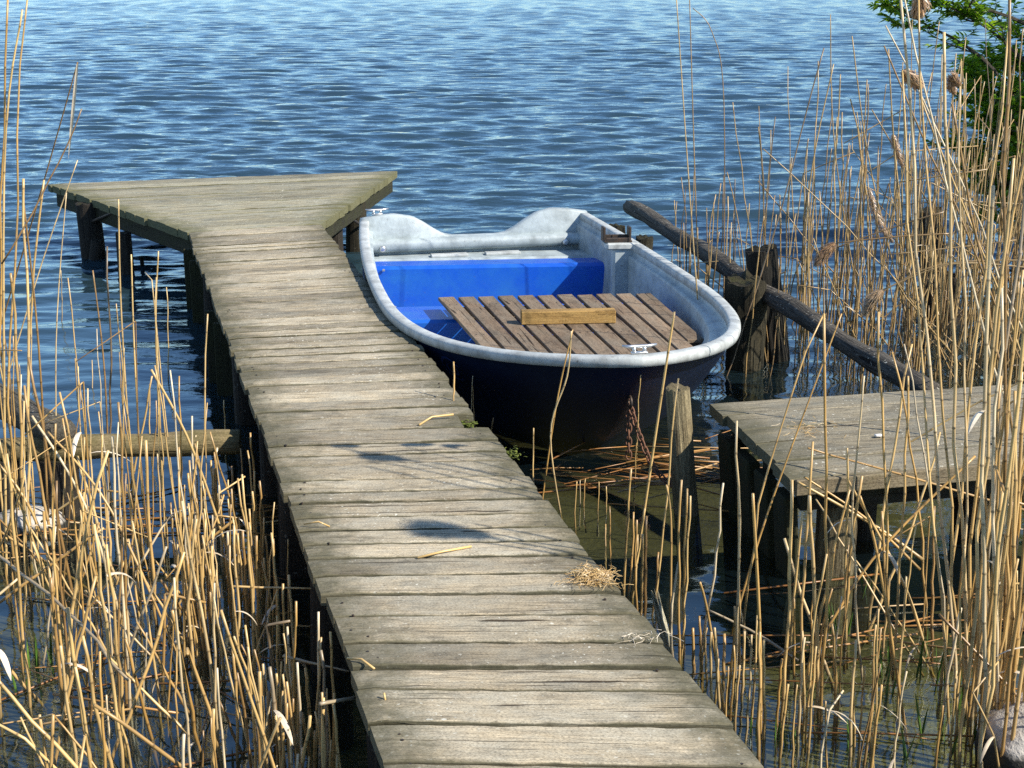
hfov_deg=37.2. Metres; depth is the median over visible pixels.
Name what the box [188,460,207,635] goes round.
reed stalk
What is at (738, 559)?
reed stalk
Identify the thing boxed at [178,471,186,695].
reed stalk
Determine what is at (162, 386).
reed stalk
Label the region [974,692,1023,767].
boulder
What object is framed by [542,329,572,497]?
reed stalk
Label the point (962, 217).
reed stalk
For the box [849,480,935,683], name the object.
reed stalk
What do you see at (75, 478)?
reed stalk
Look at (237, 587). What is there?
reed stalk
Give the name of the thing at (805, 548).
reed stalk
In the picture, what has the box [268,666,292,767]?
reed stalk
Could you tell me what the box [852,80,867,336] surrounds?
reed stalk
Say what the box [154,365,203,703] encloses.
reed stalk
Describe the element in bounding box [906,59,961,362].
reed stalk
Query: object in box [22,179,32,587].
reed stalk
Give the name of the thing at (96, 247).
pile
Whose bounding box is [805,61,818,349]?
reed stalk
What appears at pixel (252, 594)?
reed stalk
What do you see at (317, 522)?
twig
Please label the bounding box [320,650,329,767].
reed stalk
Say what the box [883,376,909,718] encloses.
reed stalk
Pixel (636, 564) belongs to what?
reed stalk
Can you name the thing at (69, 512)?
reed stalk
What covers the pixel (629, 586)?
reed stalk
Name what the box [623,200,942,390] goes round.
log rail
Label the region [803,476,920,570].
reed stalk
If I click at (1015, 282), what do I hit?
reed stalk
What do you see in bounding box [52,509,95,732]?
reed stalk
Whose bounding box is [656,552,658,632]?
reed stalk
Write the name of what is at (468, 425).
moss clump
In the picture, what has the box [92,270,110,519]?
reed stalk
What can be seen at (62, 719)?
reed stalk
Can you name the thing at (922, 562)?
reed stalk
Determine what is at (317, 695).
reed stalk
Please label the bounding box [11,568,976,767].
green shoots
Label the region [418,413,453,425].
straw
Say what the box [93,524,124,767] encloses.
reed stalk
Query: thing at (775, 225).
reed stalk
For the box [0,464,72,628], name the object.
reed stalk
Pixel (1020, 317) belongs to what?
reed stalk
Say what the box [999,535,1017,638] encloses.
reed stalk
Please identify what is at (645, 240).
old pile
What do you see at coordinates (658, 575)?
reed stalk
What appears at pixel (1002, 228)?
reed stalk
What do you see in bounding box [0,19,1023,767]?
reed bed
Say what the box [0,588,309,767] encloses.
floating straw
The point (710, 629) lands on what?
reed stalk
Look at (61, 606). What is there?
reed stalk
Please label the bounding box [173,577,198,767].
reed stalk
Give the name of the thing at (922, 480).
reed stalk
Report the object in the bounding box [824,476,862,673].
reed stalk
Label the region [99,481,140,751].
reed stalk
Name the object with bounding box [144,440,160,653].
reed stalk
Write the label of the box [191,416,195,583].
reed stalk
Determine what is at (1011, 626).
reed stalk
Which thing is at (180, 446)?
reed stalk
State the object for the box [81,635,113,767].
reed stalk
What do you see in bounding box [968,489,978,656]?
reed stalk
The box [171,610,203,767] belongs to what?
reed stalk
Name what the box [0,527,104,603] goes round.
reed stalk
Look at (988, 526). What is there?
reed stalk
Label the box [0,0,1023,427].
water
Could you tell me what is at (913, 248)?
reed stalk
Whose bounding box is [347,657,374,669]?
twig
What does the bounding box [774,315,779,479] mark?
stalk
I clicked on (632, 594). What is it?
reed stalk
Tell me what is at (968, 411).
reed stalk
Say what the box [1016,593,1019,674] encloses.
reed stalk
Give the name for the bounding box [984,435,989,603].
reed stalk
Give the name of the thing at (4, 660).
reed stalk
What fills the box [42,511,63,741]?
reed stalk
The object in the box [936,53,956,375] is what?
reed stalk
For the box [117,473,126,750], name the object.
reed stalk
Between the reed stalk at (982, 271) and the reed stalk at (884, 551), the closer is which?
the reed stalk at (884, 551)
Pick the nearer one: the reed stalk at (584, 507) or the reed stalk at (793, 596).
the reed stalk at (793, 596)
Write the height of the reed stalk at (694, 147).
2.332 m
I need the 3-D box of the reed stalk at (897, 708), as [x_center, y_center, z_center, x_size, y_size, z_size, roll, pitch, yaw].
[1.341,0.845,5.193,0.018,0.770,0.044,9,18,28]
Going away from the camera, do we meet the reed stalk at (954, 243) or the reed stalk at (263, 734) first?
the reed stalk at (263, 734)
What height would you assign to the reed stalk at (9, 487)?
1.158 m
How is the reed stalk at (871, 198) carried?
in the water
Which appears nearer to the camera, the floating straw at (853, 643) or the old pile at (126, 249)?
the floating straw at (853, 643)
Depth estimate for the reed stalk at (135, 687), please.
5.33 m
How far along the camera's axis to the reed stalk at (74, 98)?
8.82 m
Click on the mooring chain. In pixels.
(656, 469)
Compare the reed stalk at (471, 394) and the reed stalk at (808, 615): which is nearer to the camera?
the reed stalk at (808, 615)
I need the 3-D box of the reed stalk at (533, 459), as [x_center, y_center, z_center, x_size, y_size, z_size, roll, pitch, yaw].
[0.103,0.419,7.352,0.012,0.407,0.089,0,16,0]
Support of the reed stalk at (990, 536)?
in the water
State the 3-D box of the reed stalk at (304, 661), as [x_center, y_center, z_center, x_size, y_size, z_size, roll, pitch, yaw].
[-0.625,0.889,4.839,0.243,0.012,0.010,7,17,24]
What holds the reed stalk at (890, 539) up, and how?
in the water
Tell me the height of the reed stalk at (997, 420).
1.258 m
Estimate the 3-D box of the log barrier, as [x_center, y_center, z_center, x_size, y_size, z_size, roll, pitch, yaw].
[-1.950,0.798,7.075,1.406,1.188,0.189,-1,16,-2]
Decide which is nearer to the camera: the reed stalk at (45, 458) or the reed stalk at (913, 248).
the reed stalk at (45, 458)
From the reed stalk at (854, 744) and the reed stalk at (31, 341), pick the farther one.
the reed stalk at (31, 341)
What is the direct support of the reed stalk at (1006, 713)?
in the water
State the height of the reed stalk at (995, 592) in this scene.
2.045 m
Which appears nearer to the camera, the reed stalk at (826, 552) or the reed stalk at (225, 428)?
the reed stalk at (826, 552)
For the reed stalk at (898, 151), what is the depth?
9.95 m
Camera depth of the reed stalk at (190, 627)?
5.35 m
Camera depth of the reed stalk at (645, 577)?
5.93 m
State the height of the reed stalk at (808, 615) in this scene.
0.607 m
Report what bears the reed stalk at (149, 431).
in the water
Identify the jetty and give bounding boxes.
[709,384,1023,669]
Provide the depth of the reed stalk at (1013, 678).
4.82 m
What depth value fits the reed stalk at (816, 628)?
5.04 m
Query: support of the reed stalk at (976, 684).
in the water
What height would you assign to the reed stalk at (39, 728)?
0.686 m
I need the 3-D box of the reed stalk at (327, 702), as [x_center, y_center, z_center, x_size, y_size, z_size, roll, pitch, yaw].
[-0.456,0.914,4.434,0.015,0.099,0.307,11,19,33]
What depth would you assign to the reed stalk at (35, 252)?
6.56 m
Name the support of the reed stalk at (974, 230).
in the water
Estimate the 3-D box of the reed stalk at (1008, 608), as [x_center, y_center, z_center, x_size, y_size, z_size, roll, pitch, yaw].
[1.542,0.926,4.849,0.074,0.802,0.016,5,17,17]
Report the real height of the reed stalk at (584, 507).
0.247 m
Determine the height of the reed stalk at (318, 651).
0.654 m
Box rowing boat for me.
[359,207,740,459]
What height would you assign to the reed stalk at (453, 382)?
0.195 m
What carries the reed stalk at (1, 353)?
in the water
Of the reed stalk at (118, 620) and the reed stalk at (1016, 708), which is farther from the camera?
the reed stalk at (118, 620)
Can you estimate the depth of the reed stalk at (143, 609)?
5.19 m
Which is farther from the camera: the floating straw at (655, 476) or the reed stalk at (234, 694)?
the floating straw at (655, 476)
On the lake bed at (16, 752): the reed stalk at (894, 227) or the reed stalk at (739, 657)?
the reed stalk at (894, 227)
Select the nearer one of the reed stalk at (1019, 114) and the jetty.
the jetty
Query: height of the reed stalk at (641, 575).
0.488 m
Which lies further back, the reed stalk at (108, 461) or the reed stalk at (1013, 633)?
the reed stalk at (108, 461)
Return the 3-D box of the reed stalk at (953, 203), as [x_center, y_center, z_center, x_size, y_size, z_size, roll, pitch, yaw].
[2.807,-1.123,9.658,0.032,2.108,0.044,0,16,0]
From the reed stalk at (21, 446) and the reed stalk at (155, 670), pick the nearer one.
the reed stalk at (155, 670)
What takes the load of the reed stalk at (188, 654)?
in the water
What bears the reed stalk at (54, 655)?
in the water
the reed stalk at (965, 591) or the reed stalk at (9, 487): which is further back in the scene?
the reed stalk at (9, 487)
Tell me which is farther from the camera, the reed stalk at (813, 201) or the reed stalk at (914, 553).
the reed stalk at (813, 201)
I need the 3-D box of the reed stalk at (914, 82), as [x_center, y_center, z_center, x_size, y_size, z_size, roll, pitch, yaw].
[1.394,0.082,5.148,0.097,2.224,0.628,-3,16,-9]
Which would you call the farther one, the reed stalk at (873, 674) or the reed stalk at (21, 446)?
the reed stalk at (21, 446)
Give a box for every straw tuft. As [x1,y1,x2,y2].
[554,560,633,590]
[614,629,682,645]
[772,416,844,438]
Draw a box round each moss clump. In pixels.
[461,419,477,427]
[505,445,526,459]
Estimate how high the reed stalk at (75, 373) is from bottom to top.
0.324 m
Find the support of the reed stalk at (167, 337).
in the water
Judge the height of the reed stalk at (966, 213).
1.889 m
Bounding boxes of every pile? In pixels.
[89,237,102,259]
[115,231,134,274]
[332,229,342,250]
[609,223,625,233]
[636,234,652,250]
[721,269,766,466]
[745,243,793,399]
[918,206,943,374]
[921,270,966,388]
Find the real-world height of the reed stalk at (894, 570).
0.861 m
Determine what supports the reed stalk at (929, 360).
in the water
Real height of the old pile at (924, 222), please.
1.371 m
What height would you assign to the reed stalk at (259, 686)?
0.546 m
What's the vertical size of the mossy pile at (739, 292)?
1.423 m
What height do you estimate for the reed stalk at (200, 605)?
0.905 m
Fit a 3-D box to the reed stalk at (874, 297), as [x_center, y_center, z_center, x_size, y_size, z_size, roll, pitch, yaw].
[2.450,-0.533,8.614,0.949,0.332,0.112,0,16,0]
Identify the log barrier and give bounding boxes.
[0,429,240,620]
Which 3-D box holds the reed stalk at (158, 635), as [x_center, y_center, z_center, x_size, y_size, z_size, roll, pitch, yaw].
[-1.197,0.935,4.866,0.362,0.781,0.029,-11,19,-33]
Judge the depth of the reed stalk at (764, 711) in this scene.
4.95 m
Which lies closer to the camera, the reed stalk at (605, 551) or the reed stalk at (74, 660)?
the reed stalk at (74, 660)
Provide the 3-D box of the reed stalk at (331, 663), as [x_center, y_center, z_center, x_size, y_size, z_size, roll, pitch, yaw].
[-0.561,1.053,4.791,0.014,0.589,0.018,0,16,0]
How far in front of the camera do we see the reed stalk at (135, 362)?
7.28 m
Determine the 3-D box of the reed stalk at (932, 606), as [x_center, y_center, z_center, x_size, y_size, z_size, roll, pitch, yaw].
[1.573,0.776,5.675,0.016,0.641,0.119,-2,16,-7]
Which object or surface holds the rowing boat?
on the water
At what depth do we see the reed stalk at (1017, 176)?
9.83 m
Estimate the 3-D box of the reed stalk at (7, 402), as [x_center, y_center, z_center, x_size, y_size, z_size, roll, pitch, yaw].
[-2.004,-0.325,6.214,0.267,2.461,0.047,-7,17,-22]
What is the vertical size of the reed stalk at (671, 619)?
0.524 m
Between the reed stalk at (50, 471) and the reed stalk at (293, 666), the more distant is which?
the reed stalk at (50, 471)
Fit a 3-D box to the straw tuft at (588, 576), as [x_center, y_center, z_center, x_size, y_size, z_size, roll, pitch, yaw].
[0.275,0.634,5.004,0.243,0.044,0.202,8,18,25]
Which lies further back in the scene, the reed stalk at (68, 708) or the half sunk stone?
the half sunk stone
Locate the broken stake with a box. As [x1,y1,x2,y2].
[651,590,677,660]
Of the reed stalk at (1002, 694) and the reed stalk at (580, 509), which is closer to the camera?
the reed stalk at (1002, 694)
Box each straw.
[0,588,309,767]
[2,484,285,579]
[417,545,471,558]
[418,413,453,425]
[530,430,762,511]
[673,573,1023,743]
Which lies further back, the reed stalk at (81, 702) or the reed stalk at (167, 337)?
the reed stalk at (167, 337)
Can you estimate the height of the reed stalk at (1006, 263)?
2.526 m
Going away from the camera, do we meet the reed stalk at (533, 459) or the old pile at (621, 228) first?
the reed stalk at (533, 459)
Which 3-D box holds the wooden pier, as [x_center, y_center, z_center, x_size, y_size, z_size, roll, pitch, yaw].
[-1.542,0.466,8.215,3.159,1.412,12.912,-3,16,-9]
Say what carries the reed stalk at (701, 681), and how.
in the water
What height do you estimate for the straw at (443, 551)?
0.014 m
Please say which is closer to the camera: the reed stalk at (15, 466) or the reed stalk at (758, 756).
the reed stalk at (758, 756)
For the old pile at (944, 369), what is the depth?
10.64 m
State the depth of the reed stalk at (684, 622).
5.52 m
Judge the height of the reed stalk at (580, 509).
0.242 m
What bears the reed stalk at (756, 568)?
in the water
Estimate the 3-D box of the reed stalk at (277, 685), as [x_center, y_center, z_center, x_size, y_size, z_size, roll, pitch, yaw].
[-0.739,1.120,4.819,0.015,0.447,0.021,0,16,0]
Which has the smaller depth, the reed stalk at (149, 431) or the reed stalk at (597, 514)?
the reed stalk at (597, 514)
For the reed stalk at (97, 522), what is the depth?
6.36 m
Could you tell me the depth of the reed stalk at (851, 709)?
4.86 m
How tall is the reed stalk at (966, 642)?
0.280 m
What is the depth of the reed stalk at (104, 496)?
5.61 m
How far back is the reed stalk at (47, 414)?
5.56 m
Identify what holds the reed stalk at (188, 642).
in the water
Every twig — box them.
[304,521,329,526]
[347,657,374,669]
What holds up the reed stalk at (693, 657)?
in the water
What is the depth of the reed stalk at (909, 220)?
9.16 m
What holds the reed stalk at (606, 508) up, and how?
in the water
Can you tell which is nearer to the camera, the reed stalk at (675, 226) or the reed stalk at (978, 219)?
the reed stalk at (978, 219)
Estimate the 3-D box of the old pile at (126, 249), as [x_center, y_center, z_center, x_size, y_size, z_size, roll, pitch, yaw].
[-3.116,-0.681,12.373,0.141,1.132,0.131,0,16,0]
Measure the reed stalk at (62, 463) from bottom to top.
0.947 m
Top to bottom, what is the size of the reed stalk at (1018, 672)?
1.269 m
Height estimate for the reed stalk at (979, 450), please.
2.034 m
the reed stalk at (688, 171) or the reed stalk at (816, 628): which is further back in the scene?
the reed stalk at (688, 171)
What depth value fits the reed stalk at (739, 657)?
5.47 m
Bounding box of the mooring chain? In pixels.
[625,399,671,487]
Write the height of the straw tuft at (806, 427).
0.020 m
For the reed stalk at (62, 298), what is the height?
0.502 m
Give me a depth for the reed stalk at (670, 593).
5.66 m
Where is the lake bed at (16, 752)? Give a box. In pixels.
[0,312,1023,767]
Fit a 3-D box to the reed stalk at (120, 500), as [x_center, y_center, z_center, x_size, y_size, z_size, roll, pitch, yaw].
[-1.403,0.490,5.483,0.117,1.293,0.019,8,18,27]
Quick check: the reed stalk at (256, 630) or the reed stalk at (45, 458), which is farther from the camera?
the reed stalk at (45, 458)
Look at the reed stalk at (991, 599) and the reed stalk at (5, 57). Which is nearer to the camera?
the reed stalk at (991, 599)
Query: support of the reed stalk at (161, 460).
in the water
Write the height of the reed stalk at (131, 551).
0.949 m
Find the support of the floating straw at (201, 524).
on the water
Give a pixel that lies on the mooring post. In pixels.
(682, 462)
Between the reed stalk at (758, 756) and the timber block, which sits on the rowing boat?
the timber block
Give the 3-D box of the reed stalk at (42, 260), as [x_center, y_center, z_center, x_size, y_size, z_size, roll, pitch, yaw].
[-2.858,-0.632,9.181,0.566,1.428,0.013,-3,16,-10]
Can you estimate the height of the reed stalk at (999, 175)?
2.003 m
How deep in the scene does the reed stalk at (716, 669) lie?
5.00 m
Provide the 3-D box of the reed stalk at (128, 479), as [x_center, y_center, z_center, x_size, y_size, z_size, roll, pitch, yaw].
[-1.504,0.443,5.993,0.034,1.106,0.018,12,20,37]
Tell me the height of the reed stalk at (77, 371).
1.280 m
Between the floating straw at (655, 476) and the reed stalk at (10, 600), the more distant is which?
the floating straw at (655, 476)
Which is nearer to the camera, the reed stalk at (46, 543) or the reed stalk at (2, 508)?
the reed stalk at (46, 543)
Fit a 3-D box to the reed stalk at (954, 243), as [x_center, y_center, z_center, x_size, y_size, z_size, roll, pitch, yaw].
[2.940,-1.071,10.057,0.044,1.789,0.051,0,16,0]
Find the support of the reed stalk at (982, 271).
in the water
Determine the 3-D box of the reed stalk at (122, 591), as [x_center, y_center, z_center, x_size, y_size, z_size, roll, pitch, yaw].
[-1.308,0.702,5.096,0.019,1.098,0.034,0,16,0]
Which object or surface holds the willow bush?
on the water
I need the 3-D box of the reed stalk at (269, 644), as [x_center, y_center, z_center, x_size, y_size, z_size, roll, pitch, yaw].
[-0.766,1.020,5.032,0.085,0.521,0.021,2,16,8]
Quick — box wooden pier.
[48,171,763,767]
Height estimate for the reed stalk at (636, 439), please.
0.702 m
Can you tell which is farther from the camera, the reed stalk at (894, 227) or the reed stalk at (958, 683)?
the reed stalk at (894, 227)
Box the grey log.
[0,383,75,448]
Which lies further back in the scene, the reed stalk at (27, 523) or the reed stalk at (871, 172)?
the reed stalk at (871, 172)
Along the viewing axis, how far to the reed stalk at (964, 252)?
6.74 m
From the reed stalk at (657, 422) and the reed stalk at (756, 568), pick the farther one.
the reed stalk at (657, 422)
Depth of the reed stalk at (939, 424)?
6.35 m
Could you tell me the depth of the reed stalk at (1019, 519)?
5.23 m
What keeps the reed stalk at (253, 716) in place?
in the water
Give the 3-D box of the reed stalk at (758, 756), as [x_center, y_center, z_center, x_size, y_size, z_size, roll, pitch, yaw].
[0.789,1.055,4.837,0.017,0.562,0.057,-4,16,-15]
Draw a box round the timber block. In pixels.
[520,308,615,324]
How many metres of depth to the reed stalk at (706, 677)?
5.38 m
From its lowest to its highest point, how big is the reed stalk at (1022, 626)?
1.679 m
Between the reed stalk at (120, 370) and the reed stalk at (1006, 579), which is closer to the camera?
the reed stalk at (1006, 579)
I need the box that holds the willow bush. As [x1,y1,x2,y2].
[867,0,1023,252]
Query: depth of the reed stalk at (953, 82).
5.17 m
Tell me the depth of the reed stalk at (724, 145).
9.91 m
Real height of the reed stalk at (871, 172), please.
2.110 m
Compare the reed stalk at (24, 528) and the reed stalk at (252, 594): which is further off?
the reed stalk at (24, 528)
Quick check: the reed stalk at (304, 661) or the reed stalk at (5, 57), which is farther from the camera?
the reed stalk at (5, 57)
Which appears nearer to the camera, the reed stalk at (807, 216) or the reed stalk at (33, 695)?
the reed stalk at (33, 695)
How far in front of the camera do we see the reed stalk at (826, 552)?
4.91 m
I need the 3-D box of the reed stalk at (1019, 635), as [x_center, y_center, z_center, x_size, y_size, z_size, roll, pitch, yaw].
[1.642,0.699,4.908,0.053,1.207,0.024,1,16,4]
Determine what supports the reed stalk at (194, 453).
in the water
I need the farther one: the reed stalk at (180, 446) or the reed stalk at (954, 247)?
the reed stalk at (954, 247)
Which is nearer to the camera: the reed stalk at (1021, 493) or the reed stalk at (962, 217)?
the reed stalk at (1021, 493)
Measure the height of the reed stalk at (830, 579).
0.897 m
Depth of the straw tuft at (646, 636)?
4.59 m
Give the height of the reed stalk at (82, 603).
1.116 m
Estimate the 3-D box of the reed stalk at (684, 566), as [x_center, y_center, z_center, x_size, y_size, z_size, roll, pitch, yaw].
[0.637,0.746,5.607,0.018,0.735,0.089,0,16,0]
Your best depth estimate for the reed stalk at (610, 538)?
6.20 m
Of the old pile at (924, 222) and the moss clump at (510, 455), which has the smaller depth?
the moss clump at (510, 455)
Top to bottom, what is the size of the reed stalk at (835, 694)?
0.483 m
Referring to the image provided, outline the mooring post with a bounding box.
[666,382,705,617]
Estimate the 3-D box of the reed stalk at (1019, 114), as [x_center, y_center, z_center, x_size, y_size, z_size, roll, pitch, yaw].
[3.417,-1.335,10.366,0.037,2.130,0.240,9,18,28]
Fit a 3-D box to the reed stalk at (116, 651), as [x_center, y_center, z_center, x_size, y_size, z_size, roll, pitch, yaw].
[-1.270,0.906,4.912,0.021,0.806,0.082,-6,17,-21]
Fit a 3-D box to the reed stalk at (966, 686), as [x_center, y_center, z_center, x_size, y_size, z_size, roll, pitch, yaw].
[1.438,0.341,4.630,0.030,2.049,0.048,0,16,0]
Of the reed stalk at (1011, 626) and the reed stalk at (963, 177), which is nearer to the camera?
the reed stalk at (1011, 626)
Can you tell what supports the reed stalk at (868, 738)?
in the water
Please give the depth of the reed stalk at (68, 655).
5.16 m
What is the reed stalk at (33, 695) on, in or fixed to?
in the water
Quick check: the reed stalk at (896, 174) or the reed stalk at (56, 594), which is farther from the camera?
the reed stalk at (896, 174)
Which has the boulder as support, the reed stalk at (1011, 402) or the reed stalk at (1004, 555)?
the reed stalk at (1004, 555)
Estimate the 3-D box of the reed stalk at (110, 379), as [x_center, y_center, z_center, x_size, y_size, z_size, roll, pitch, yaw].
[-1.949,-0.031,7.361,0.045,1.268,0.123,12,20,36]
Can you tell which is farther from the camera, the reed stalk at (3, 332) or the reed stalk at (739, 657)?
the reed stalk at (3, 332)
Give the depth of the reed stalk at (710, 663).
4.94 m
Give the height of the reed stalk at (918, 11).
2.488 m
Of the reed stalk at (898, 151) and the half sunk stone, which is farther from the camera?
the reed stalk at (898, 151)
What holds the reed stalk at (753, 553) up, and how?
in the water
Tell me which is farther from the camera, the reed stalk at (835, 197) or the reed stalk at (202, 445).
the reed stalk at (835, 197)
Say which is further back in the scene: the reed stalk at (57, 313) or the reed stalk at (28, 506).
the reed stalk at (57, 313)
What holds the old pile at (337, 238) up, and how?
in the water
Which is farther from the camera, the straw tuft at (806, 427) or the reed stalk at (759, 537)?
the straw tuft at (806, 427)
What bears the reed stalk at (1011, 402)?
in the water
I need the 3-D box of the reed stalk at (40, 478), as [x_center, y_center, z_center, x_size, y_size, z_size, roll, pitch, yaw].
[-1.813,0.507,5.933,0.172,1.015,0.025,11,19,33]
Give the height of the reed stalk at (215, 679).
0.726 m
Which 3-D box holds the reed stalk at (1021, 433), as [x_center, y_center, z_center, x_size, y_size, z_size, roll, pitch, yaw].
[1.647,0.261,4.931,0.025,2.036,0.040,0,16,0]
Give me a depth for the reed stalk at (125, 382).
7.22 m
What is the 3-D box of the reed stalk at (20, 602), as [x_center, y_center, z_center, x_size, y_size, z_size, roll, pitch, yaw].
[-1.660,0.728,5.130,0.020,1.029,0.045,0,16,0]
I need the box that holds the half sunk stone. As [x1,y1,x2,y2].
[0,506,67,547]
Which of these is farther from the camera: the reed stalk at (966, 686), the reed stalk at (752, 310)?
the reed stalk at (752, 310)
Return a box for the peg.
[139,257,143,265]
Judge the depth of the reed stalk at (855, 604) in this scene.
5.27 m
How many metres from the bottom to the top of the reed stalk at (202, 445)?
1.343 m
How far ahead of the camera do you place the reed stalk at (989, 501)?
5.24 m
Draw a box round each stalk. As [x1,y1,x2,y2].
[0,0,8,348]
[0,344,15,571]
[0,349,27,613]
[0,365,20,509]
[0,441,66,614]
[0,463,10,579]
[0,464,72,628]
[0,525,14,634]
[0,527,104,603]
[0,555,128,680]
[0,649,10,749]
[0,659,59,726]
[0,681,78,767]
[1,62,77,325]
[1,109,81,263]
[2,9,22,602]
[5,453,33,739]
[6,0,27,586]
[9,273,32,622]
[10,160,77,368]
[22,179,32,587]
[23,385,73,637]
[23,401,26,643]
[24,382,105,664]
[25,211,51,552]
[27,180,44,505]
[27,358,73,601]
[30,280,31,366]
[31,416,135,668]
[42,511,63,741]
[47,431,194,693]
[49,577,67,742]
[51,423,56,676]
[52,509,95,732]
[53,576,96,765]
[55,193,66,415]
[55,481,74,706]
[58,386,80,641]
[59,392,114,660]
[59,645,77,764]
[61,274,62,321]
[62,418,88,716]
[64,450,109,717]
[66,607,93,767]
[67,278,96,528]
[72,366,84,629]
[74,666,91,766]
[75,358,76,390]
[76,456,131,621]
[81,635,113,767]
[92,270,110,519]
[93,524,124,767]
[96,546,166,730]
[98,411,109,629]
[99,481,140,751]
[99,651,106,767]
[105,544,128,767]
[106,246,112,498]
[107,551,185,767]
[110,436,142,681]
[111,436,134,741]
[117,402,127,736]
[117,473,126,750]
[117,557,141,717]
[118,199,134,502]
[118,348,124,668]
[119,352,120,387]
[121,371,143,625]
[122,376,152,518]
[130,254,142,502]
[131,521,164,741]
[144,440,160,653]
[145,272,178,531]
[148,393,151,469]
[150,369,242,601]
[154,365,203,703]
[155,251,166,536]
[165,370,196,668]
[166,287,168,379]
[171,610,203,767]
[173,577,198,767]
[178,376,182,577]
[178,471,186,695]
[181,314,207,650]
[181,501,221,742]
[185,647,223,767]
[186,519,201,710]
[187,441,197,680]
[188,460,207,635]
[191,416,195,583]
[206,474,257,692]
[212,582,219,767]
[213,596,253,767]
[220,609,275,767]
[223,400,226,469]
[233,525,244,702]
[237,478,260,669]
[244,625,256,767]
[255,535,259,672]
[258,671,262,767]
[265,620,290,695]
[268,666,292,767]
[275,673,278,710]
[282,655,348,671]
[292,601,296,767]
[313,637,321,767]
[317,612,321,767]
[318,696,355,705]
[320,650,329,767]
[329,632,335,760]
[452,362,454,400]
[470,376,472,424]
[472,386,474,427]
[532,428,533,482]
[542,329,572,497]
[550,331,571,519]
[574,481,576,533]
[579,487,580,529]
[583,478,586,532]
[596,489,598,535]
[604,486,606,535]
[605,524,606,573]
[609,506,610,576]
[622,469,631,595]
[627,512,634,600]
[630,312,674,601]
[631,508,645,603]
[633,375,640,502]
[634,520,637,609]
[634,535,637,607]
[639,534,643,615]
[643,516,647,617]
[650,378,678,624]
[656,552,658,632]
[666,485,672,630]
[669,562,677,656]
[674,200,678,261]
[676,0,705,394]
[677,480,682,664]
[681,496,690,668]
[682,488,687,670]
[689,0,698,279]
[691,628,695,682]
[693,8,724,297]
[696,483,723,680]
[698,616,703,692]
[699,582,724,714]
[700,628,707,692]
[704,632,708,696]
[709,609,798,661]
[709,631,713,701]
[713,627,720,709]
[714,658,718,704]
[719,48,824,394]
[721,634,725,711]
[730,314,841,634]
[733,421,740,710]
[737,518,741,702]
[742,216,763,394]
[743,315,822,658]
[751,493,762,763]
[756,631,761,761]
[762,639,766,767]
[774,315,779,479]
[776,480,793,756]
[783,538,842,707]
[786,512,802,685]
[791,489,850,746]
[798,441,813,735]
[798,482,923,560]
[802,64,833,386]
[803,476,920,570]
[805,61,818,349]
[805,455,975,668]
[805,554,846,767]
[807,447,1023,510]
[808,495,819,744]
[812,233,948,266]
[819,313,828,751]
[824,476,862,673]
[830,14,863,332]
[830,623,837,752]
[833,74,840,326]
[835,211,943,248]
[844,448,848,669]
[848,640,856,767]
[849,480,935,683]
[851,36,916,353]
[851,376,865,706]
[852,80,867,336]
[852,676,855,767]
[853,432,940,659]
[859,495,910,756]
[860,262,1023,316]
[862,628,881,767]
[866,344,912,643]
[867,189,904,358]
[868,624,876,767]
[877,312,894,693]
[881,511,897,687]
[883,45,1023,368]
[883,259,1023,291]
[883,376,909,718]
[885,26,1021,330]
[888,49,907,334]
[888,239,1015,254]
[890,134,906,348]
[891,352,927,635]
[896,524,916,730]
[898,19,912,388]
[900,0,958,732]
[901,68,949,746]
[902,111,916,363]
[903,344,948,663]
[904,0,1003,395]
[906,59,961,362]
[908,0,969,746]
[910,379,1023,441]
[919,96,1023,363]
[930,506,934,672]
[933,81,984,354]
[936,32,1007,718]
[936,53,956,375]
[938,614,1016,696]
[942,32,973,728]
[942,37,965,367]
[946,70,968,641]
[948,111,965,347]
[950,73,966,388]
[951,104,1023,507]
[953,545,965,767]
[957,158,1014,767]
[962,159,1023,701]
[964,281,1019,765]
[967,428,1012,751]
[968,186,994,767]
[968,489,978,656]
[969,534,981,767]
[971,506,990,700]
[972,393,1003,625]
[974,457,1003,767]
[976,376,1001,641]
[977,313,1023,767]
[977,398,1023,727]
[978,49,1017,337]
[980,194,1023,693]
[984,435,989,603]
[986,644,991,706]
[987,491,1003,662]
[988,467,1011,692]
[990,40,1016,350]
[990,270,1023,619]
[990,372,1022,710]
[991,288,1003,709]
[992,558,1018,698]
[994,398,1023,709]
[996,129,1009,297]
[999,125,1023,329]
[999,477,1023,648]
[999,501,1023,698]
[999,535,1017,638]
[999,596,1023,709]
[999,671,1023,701]
[1000,451,1023,767]
[1001,0,1010,702]
[1001,391,1017,703]
[1002,474,1013,673]
[1005,615,1022,701]
[1007,29,1023,277]
[1009,599,1017,701]
[1010,574,1023,704]
[1010,656,1023,740]
[1013,245,1023,382]
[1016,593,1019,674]
[1017,461,1023,552]
[1020,612,1023,641]
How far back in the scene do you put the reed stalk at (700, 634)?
5.55 m
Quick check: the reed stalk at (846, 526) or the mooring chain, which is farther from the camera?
the mooring chain
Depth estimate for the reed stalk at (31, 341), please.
9.26 m
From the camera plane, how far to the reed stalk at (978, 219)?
7.56 m
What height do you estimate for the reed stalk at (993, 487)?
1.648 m
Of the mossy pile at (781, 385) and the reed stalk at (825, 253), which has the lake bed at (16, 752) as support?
the mossy pile at (781, 385)
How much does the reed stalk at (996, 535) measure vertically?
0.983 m

